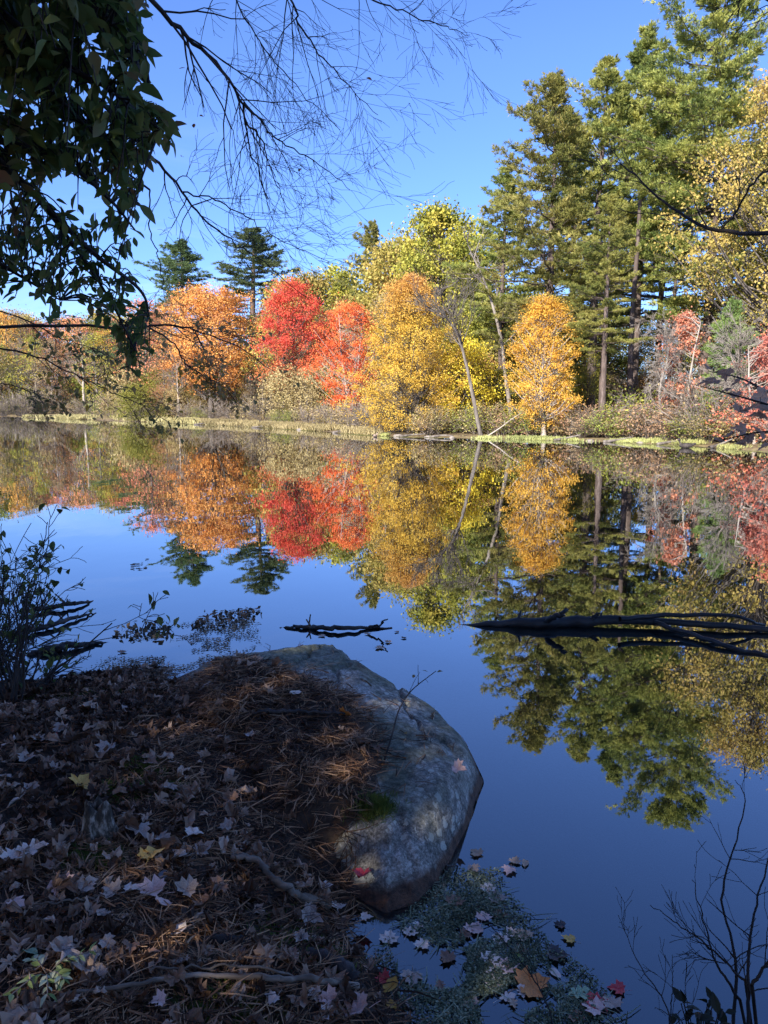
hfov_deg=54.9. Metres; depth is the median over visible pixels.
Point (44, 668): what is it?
bush
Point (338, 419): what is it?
shrub
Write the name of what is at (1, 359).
broadleaf tree
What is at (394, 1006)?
fallen leaf
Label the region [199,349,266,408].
broadleaf tree
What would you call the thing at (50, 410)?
shrub
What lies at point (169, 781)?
moss
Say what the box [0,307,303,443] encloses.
overhanging tree
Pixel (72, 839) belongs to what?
fallen leaf
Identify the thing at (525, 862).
fallen leaf
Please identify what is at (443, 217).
broadleaf tree
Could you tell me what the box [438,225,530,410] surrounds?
bare tree
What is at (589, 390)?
broadleaf tree
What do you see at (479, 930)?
fallen leaf
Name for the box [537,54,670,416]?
pine tree
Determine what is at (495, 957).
fallen leaf
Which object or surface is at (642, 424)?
shrub
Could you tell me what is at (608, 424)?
shrub
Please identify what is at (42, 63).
overhanging tree
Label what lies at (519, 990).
fallen leaf
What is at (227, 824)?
fallen leaf
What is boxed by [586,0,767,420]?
pine tree
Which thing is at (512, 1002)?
fallen leaf
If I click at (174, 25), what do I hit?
overhanging tree
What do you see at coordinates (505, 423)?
fallen branch
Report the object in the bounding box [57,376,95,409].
broadleaf tree
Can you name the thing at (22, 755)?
fallen leaf
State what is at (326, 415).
shrub
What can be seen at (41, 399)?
shrub
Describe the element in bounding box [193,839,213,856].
fallen leaf
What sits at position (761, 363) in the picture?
broadleaf tree
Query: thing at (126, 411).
shrub
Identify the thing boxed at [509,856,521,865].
fallen leaf
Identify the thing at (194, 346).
broadleaf tree
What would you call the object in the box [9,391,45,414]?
shrub
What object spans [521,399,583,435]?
shrub
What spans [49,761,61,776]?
fallen leaf
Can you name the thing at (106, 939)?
fallen leaf
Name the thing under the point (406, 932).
fallen leaf
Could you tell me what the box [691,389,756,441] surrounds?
shrub
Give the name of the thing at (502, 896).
fallen leaf
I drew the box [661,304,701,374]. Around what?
broadleaf tree
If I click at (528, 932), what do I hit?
fallen leaf
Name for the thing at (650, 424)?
shrub
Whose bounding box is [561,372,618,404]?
broadleaf tree
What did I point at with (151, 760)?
fallen leaf
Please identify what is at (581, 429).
shrub
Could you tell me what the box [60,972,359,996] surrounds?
stick
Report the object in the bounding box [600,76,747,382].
pine tree
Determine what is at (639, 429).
shrub
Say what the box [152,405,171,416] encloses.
shrub
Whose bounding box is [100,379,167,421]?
shrub
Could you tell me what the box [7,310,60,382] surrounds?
broadleaf tree
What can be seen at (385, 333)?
broadleaf tree
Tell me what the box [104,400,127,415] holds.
shrub
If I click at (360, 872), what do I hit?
fallen leaf
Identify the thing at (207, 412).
shrub
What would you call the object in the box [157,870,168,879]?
stone
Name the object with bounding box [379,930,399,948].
fallen leaf
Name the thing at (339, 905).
fallen leaf
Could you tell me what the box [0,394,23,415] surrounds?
shrub
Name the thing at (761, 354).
vine covered tree
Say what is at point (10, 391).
broadleaf tree
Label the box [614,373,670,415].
broadleaf tree
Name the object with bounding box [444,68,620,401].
pine tree
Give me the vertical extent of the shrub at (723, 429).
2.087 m
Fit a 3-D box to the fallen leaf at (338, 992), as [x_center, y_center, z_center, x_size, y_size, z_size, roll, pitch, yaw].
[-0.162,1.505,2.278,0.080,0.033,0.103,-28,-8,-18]
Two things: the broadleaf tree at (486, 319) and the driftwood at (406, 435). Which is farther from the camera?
the broadleaf tree at (486, 319)
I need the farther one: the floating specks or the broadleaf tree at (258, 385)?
the broadleaf tree at (258, 385)
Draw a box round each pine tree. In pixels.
[85,238,228,371]
[171,227,301,360]
[327,218,388,363]
[441,165,542,407]
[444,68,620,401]
[506,116,669,415]
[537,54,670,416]
[547,225,632,416]
[555,193,656,436]
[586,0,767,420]
[590,19,724,404]
[599,185,678,412]
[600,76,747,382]
[646,179,710,415]
[678,144,765,408]
[690,296,761,410]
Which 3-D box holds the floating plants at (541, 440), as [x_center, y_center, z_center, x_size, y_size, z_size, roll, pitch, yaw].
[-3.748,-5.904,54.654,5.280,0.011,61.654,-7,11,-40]
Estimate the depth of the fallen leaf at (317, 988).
2.29 m
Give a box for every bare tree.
[400,268,485,435]
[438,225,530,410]
[615,309,698,436]
[681,349,706,413]
[691,306,767,437]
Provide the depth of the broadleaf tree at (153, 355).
128.60 m
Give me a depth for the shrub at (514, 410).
45.63 m
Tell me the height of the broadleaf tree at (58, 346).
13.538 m
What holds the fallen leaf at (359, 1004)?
on the ground at (318, 803)
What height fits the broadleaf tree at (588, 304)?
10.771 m
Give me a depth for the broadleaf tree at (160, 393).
97.54 m
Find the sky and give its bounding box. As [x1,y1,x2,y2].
[0,0,767,389]
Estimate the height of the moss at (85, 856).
0.100 m
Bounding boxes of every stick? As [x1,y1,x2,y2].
[20,892,119,908]
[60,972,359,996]
[150,963,292,975]
[252,708,344,715]
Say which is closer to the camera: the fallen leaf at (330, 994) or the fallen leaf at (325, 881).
the fallen leaf at (330, 994)
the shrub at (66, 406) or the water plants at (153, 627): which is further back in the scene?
the shrub at (66, 406)
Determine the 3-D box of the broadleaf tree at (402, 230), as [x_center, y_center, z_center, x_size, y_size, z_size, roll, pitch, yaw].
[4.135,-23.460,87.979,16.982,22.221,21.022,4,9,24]
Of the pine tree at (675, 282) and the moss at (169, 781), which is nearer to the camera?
the moss at (169, 781)
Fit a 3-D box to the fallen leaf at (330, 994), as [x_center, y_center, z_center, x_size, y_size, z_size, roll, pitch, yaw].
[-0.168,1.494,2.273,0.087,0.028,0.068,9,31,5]
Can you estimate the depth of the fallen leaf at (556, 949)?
2.72 m
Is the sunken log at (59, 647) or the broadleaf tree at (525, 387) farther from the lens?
the broadleaf tree at (525, 387)
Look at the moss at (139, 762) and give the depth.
3.44 m
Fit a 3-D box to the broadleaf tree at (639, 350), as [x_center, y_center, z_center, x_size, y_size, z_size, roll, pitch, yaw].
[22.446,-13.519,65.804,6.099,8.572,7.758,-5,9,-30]
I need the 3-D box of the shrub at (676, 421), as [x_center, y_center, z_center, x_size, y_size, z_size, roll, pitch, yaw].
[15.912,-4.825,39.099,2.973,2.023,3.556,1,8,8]
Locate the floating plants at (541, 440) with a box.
[189,424,764,451]
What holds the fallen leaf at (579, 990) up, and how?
on the water
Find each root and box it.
[192,933,250,948]
[230,852,331,909]
[298,947,367,997]
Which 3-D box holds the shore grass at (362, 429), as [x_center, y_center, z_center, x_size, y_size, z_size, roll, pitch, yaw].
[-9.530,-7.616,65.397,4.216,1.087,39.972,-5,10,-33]
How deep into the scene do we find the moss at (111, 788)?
3.22 m
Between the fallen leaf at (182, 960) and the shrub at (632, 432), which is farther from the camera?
the shrub at (632, 432)
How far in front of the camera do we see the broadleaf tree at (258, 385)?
89.88 m
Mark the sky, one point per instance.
(570, 36)
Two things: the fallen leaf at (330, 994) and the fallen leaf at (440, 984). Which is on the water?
the fallen leaf at (440, 984)
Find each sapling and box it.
[373,670,441,762]
[697,364,767,450]
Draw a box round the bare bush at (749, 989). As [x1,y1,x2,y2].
[650,745,767,1023]
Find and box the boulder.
[177,644,483,912]
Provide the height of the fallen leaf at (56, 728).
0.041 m
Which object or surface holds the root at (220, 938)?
on the ground at (318, 803)
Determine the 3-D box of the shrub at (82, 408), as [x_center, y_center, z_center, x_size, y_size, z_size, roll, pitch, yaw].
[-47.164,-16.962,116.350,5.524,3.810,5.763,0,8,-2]
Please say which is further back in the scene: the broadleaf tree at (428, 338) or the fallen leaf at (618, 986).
the broadleaf tree at (428, 338)
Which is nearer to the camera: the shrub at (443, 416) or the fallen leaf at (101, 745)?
the fallen leaf at (101, 745)
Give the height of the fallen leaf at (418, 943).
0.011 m
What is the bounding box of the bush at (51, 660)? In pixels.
[0,533,115,676]
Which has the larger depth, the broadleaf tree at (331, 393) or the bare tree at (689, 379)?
the broadleaf tree at (331, 393)
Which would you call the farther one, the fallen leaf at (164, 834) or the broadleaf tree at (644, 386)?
the broadleaf tree at (644, 386)
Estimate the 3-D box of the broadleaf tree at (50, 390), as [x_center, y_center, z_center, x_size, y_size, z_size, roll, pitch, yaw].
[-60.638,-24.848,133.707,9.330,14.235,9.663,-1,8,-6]
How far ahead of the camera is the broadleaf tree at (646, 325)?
82.03 m
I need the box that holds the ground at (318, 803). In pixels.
[0,385,767,1023]
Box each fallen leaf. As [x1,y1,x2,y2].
[0,773,15,778]
[0,848,21,859]
[0,895,24,906]
[0,948,23,972]
[7,794,23,807]
[15,838,48,854]
[17,751,34,761]
[18,952,48,980]
[21,948,42,954]
[24,783,39,789]
[32,731,46,746]
[36,858,59,868]
[42,941,82,969]
[46,871,74,895]
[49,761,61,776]
[53,720,67,731]
[55,707,66,720]
[63,783,85,790]
[64,833,89,842]
[66,993,83,1003]
[68,773,89,795]
[72,948,102,983]
[74,700,102,711]
[75,874,97,895]
[85,964,107,980]
[95,739,117,753]
[96,908,119,919]
[98,933,115,950]
[101,876,121,897]
[117,704,135,712]
[119,882,139,893]
[120,805,134,814]
[122,939,139,954]
[125,822,150,838]
[136,874,173,895]
[137,846,163,863]
[139,947,160,960]
[140,755,157,763]
[148,988,169,1005]
[155,830,169,839]
[155,895,171,904]
[163,782,178,790]
[166,849,192,863]
[170,954,189,964]
[171,921,185,934]
[174,874,198,896]
[182,826,202,838]
[182,907,205,926]
[192,891,215,907]
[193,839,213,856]
[209,875,229,894]
[216,817,234,829]
[222,789,242,803]
[237,806,248,818]
[265,989,281,1004]
[283,945,298,956]
[290,690,301,693]
[293,928,309,941]
[300,901,322,925]
[308,985,320,1002]
[318,880,332,891]
[318,983,339,1005]
[319,990,342,1005]
[321,1002,334,1019]
[331,910,350,928]
[332,901,345,911]
[335,707,350,715]
[342,991,380,1016]
[351,867,372,877]
[361,912,373,920]
[371,743,383,751]
[375,968,389,984]
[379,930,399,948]
[383,976,397,991]
[386,999,399,1010]
[400,966,422,986]
[402,926,418,939]
[413,937,429,948]
[435,979,445,990]
[439,950,456,965]
[445,894,465,905]
[452,758,466,772]
[459,927,471,939]
[463,921,482,938]
[463,996,478,1007]
[467,863,479,871]
[470,925,482,931]
[471,848,484,857]
[475,911,492,921]
[480,882,495,891]
[481,951,500,962]
[486,963,506,978]
[488,890,507,901]
[492,932,509,943]
[495,991,515,1001]
[499,956,519,972]
[502,864,516,875]
[506,926,516,936]
[507,966,550,996]
[508,997,517,1008]
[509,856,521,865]
[514,928,533,940]
[516,984,526,1004]
[522,859,528,868]
[546,943,568,960]
[549,968,561,978]
[554,919,565,927]
[559,984,592,999]
[561,934,580,942]
[563,1009,584,1022]
[578,995,611,1015]
[585,992,607,1011]
[601,995,622,1012]
[607,979,624,993]
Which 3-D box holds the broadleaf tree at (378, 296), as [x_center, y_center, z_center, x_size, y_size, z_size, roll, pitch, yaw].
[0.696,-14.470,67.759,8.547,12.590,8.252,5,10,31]
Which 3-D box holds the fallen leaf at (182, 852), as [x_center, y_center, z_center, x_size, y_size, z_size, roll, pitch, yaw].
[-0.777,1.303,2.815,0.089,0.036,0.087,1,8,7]
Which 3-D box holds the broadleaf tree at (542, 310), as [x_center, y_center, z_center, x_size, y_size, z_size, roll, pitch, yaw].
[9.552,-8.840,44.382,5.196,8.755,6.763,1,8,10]
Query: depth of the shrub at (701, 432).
36.67 m
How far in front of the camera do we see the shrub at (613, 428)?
42.01 m
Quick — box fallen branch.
[488,402,534,435]
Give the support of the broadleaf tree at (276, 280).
on the ground at (318, 803)
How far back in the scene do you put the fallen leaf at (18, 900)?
2.48 m
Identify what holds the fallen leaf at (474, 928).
on the water
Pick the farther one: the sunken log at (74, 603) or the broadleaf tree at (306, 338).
the broadleaf tree at (306, 338)
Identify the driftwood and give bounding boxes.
[399,434,424,436]
[429,435,452,437]
[553,434,580,440]
[603,437,631,441]
[656,441,675,444]
[708,438,732,447]
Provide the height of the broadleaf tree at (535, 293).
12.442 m
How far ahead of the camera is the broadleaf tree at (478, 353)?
49.20 m
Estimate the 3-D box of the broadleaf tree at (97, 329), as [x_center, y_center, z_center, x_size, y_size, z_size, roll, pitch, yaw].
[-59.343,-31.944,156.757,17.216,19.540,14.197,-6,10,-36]
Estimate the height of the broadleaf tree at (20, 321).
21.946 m
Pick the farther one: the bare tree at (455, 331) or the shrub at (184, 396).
the shrub at (184, 396)
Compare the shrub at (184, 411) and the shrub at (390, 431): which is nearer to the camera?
the shrub at (390, 431)
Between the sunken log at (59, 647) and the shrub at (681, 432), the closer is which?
the sunken log at (59, 647)
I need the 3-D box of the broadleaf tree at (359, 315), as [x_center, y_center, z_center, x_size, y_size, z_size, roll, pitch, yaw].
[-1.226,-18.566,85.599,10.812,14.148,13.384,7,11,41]
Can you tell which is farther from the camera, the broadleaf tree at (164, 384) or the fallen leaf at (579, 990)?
the broadleaf tree at (164, 384)
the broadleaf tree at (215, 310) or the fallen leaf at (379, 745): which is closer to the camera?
the fallen leaf at (379, 745)
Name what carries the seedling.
on the ground at (318, 803)
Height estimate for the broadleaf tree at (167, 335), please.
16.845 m
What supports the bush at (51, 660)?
on the ground at (318, 803)
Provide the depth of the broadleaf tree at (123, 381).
108.10 m
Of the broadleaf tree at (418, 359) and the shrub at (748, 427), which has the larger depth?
the broadleaf tree at (418, 359)
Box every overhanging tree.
[0,0,185,377]
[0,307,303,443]
[32,0,533,372]
[560,0,767,235]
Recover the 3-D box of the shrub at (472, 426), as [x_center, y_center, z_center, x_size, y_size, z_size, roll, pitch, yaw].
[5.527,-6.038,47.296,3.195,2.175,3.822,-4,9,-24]
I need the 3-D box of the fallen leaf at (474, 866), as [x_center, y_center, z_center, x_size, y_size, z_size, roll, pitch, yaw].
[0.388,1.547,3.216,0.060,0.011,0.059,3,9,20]
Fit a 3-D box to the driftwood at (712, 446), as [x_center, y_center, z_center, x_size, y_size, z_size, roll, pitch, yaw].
[15.685,-3.190,34.589,1.143,0.536,0.387,-1,8,-4]
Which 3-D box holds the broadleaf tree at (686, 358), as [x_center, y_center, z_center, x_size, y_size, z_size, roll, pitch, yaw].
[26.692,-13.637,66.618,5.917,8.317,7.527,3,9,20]
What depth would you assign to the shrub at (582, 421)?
43.19 m
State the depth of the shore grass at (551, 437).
42.49 m
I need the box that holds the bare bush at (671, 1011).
[484,888,706,1023]
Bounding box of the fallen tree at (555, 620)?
[460,608,767,656]
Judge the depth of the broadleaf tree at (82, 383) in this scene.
131.52 m
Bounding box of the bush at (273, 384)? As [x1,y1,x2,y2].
[242,358,332,419]
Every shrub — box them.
[0,383,55,415]
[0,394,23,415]
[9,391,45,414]
[11,384,74,414]
[42,400,64,413]
[50,397,85,413]
[63,398,84,413]
[67,392,97,414]
[85,393,111,415]
[86,391,121,416]
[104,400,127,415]
[112,400,143,414]
[147,397,176,416]
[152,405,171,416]
[166,398,202,417]
[188,406,207,417]
[192,392,233,418]
[207,393,251,418]
[228,403,257,419]
[234,392,282,421]
[266,410,283,420]
[272,408,298,421]
[290,401,327,423]
[307,400,337,423]
[311,394,353,424]
[322,401,366,426]
[330,395,378,425]
[338,393,391,429]
[359,391,430,432]
[388,411,424,431]
[396,406,451,434]
[411,402,454,433]
[432,407,472,432]
[438,405,481,432]
[440,400,491,434]
[452,399,514,433]
[478,402,523,434]
[481,401,538,434]
[490,409,527,434]
[498,404,550,435]
[499,404,560,434]
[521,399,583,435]
[532,408,580,435]
[552,410,596,435]
[560,404,615,437]
[561,404,613,436]
[570,403,624,436]
[575,408,617,436]
[582,403,625,437]
[597,382,687,437]
[601,406,642,437]
[601,407,644,437]
[614,399,677,438]
[614,404,673,436]
[624,397,676,437]
[631,401,690,439]
[639,356,752,440]
[655,403,705,438]
[658,408,707,439]
[661,412,707,438]
[673,410,712,439]
[678,390,740,439]
[681,407,732,442]
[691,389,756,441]
[692,396,763,441]
[695,390,767,441]
[707,406,742,441]
[709,409,767,443]
[711,386,767,442]
[713,394,767,443]
[742,409,767,440]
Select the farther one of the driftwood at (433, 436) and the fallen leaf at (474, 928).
the driftwood at (433, 436)
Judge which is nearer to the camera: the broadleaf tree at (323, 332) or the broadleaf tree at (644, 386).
the broadleaf tree at (644, 386)
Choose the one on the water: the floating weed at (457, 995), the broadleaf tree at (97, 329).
the floating weed at (457, 995)
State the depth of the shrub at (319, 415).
62.85 m
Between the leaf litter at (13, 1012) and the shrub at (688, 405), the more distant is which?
the shrub at (688, 405)
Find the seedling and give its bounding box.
[2,942,95,1007]
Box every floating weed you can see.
[91,617,258,675]
[197,608,256,628]
[373,866,640,1023]
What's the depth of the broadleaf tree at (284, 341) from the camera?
77.02 m
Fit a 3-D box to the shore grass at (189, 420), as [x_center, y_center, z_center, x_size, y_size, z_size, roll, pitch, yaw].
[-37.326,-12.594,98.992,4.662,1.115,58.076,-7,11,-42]
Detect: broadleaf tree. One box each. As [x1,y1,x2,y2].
[0,302,42,366]
[0,304,37,412]
[0,304,46,396]
[0,310,38,375]
[0,332,56,413]
[0,341,20,388]
[0,342,22,413]
[1,339,41,400]
[3,383,21,401]
[5,374,33,398]
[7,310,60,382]
[11,312,96,379]
[14,378,75,411]
[21,318,80,381]
[24,337,75,412]
[30,311,98,385]
[33,314,103,401]
[35,340,79,412]
[56,315,124,388]
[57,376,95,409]
[59,327,117,412]
[71,330,119,406]
[72,307,126,371]
[72,318,141,381]
[74,384,106,407]
[80,329,130,400]
[94,362,155,412]
[99,340,131,402]
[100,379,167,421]
[110,295,174,396]
[115,323,177,368]
[115,367,192,412]
[138,299,192,414]
[143,358,184,408]
[147,386,187,416]
[150,278,267,417]
[154,363,200,406]
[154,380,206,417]
[156,351,189,416]
[174,316,204,411]
[181,388,226,413]
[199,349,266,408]
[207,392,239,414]
[208,321,243,408]
[219,351,257,414]
[229,320,262,380]
[232,385,266,411]
[233,291,325,389]
[238,292,299,411]
[238,365,264,409]
[242,275,339,419]
[246,267,327,366]
[246,365,269,410]
[255,263,338,364]
[262,303,330,378]
[284,384,329,413]
[285,356,344,416]
[297,292,393,425]
[297,307,338,367]
[304,262,362,319]
[307,262,361,352]
[308,374,361,418]
[318,229,459,357]
[320,293,353,365]
[321,300,382,400]
[327,289,381,373]
[327,363,393,424]
[329,268,495,435]
[338,222,467,312]
[348,285,404,385]
[352,301,417,382]
[354,346,497,420]
[366,375,424,414]
[387,194,487,348]
[398,325,442,398]
[399,331,517,431]
[412,343,522,414]
[428,222,523,328]
[435,226,526,353]
[435,307,496,406]
[441,301,534,399]
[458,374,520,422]
[463,340,525,411]
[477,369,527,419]
[480,322,535,407]
[500,290,585,435]
[504,282,577,392]
[506,338,541,398]
[511,367,565,411]
[553,373,581,415]
[555,293,626,403]
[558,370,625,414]
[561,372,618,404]
[568,351,616,418]
[574,296,652,405]
[579,299,642,393]
[606,370,637,410]
[611,315,675,388]
[611,376,626,416]
[614,314,674,378]
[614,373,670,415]
[625,367,656,403]
[626,325,668,380]
[642,376,683,411]
[643,62,767,383]
[658,367,693,405]
[661,189,767,371]
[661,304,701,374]
[661,323,701,381]
[682,308,722,378]
[687,306,723,379]
[713,304,766,388]
[744,324,767,383]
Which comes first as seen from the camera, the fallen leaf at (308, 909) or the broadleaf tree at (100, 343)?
the fallen leaf at (308, 909)
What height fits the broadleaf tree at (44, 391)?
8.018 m
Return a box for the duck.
[676,438,695,447]
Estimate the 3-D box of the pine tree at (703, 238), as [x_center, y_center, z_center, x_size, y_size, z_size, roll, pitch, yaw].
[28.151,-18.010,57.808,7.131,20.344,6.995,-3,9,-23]
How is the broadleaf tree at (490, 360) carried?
on the ground at (318, 803)
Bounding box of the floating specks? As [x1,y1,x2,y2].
[130,558,147,569]
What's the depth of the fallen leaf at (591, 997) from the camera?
2.51 m
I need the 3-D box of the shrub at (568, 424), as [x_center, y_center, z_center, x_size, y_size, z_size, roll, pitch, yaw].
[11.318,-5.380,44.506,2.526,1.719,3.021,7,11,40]
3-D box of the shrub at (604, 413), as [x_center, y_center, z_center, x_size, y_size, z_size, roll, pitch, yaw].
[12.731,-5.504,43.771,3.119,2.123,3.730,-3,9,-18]
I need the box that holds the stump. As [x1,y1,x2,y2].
[76,796,118,848]
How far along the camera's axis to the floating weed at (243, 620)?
6.93 m
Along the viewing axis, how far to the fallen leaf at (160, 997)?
2.12 m
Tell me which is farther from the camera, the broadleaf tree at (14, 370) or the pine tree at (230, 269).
the broadleaf tree at (14, 370)
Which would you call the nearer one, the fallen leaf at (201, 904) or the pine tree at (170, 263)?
the fallen leaf at (201, 904)
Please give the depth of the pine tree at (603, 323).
42.29 m
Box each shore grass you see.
[21,414,199,423]
[199,418,382,435]
[379,432,657,442]
[649,436,764,449]
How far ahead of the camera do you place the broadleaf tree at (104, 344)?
150.87 m
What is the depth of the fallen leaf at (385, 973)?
2.55 m
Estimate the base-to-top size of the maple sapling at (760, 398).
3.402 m
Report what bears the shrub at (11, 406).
on the ground at (318, 803)
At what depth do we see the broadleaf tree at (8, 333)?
183.82 m
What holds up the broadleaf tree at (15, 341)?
on the ground at (318, 803)
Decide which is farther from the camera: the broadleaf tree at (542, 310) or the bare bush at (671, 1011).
the broadleaf tree at (542, 310)
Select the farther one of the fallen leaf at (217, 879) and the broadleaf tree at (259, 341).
the broadleaf tree at (259, 341)
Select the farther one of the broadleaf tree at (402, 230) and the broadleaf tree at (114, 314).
the broadleaf tree at (114, 314)
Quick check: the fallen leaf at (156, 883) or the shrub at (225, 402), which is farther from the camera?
the shrub at (225, 402)
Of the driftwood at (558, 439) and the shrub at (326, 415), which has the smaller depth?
the driftwood at (558, 439)
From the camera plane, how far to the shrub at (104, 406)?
105.88 m
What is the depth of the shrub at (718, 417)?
36.07 m
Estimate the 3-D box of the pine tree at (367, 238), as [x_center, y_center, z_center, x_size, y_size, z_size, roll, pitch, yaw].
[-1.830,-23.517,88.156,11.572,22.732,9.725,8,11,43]
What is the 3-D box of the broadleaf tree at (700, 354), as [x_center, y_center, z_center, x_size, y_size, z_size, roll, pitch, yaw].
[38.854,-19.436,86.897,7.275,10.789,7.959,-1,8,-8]
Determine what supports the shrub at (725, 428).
on the ground at (318, 803)
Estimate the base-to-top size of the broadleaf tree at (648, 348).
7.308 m
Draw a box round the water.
[0,416,767,1023]
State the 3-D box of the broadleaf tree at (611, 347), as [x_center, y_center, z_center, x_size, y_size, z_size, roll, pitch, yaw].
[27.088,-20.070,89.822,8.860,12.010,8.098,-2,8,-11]
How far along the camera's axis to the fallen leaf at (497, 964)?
2.64 m
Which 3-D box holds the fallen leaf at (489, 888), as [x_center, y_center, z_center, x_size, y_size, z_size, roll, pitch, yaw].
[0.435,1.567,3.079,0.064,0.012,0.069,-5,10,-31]
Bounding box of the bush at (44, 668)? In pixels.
[1,634,95,688]
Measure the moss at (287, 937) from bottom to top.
0.313 m
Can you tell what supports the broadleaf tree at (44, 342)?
on the ground at (318, 803)
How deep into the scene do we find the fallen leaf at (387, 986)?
2.53 m
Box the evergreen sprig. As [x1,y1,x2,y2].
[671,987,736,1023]
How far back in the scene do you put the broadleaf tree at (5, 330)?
148.31 m
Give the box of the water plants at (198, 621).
[191,606,261,626]
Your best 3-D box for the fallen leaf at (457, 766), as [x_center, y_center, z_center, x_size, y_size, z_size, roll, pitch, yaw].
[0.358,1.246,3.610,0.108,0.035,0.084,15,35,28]
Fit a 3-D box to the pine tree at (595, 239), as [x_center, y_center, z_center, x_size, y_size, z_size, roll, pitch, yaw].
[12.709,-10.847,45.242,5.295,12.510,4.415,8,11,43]
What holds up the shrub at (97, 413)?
on the ground at (318, 803)
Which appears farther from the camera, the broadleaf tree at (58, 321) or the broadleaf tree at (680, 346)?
the broadleaf tree at (58, 321)
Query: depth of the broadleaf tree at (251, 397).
97.81 m
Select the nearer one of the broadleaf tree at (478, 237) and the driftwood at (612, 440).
the driftwood at (612, 440)
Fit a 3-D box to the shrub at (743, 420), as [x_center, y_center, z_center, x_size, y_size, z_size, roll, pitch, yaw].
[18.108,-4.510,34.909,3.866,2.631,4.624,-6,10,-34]
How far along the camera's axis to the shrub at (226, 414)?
81.65 m
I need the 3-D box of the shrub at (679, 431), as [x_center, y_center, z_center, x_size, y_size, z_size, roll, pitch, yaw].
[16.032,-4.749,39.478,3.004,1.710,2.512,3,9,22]
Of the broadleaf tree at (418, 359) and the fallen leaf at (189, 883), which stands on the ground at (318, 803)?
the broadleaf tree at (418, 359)
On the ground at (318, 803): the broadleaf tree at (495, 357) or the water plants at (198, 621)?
the broadleaf tree at (495, 357)
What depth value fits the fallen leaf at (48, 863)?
2.68 m
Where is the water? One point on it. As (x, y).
(608, 760)
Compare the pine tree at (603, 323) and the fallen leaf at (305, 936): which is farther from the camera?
the pine tree at (603, 323)
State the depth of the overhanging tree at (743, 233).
4.95 m
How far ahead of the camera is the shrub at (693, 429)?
37.80 m
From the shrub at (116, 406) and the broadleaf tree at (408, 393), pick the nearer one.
the broadleaf tree at (408, 393)
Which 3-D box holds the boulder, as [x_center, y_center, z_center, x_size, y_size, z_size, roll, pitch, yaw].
[-0.428,1.472,4.463,1.533,1.006,3.088,-5,10,-32]
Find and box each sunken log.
[22,612,95,634]
[27,641,106,655]
[29,594,93,612]
[280,614,391,630]
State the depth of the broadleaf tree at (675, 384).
52.50 m
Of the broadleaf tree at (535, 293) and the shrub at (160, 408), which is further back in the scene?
the shrub at (160, 408)
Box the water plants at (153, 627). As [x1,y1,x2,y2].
[112,620,170,638]
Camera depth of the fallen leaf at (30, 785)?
3.18 m
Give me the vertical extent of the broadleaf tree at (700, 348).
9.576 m
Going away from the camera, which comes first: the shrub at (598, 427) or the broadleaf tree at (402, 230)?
the shrub at (598, 427)
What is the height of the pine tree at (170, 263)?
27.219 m
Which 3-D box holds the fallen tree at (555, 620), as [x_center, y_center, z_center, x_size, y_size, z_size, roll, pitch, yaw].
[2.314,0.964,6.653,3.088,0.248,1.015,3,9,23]
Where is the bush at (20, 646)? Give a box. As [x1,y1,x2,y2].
[0,500,190,702]
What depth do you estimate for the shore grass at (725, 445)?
36.62 m
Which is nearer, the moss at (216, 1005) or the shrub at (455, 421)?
the moss at (216, 1005)
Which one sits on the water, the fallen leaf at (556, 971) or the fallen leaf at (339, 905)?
the fallen leaf at (556, 971)
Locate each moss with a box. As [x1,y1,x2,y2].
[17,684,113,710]
[41,834,131,877]
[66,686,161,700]
[94,774,154,807]
[113,751,174,781]
[144,957,299,1023]
[155,776,195,799]
[232,896,374,973]
[342,784,410,831]
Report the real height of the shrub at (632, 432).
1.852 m
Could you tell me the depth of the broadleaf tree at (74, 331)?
148.50 m
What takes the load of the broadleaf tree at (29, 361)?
on the ground at (318, 803)
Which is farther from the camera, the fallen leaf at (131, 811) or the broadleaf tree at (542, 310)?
the broadleaf tree at (542, 310)
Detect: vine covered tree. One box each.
[655,306,715,435]
[729,331,767,443]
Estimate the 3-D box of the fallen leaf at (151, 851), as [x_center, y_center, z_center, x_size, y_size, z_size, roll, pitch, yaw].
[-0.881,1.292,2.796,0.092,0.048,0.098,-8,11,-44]
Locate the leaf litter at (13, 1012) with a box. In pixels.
[0,650,410,1023]
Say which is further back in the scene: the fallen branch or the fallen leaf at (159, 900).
the fallen branch

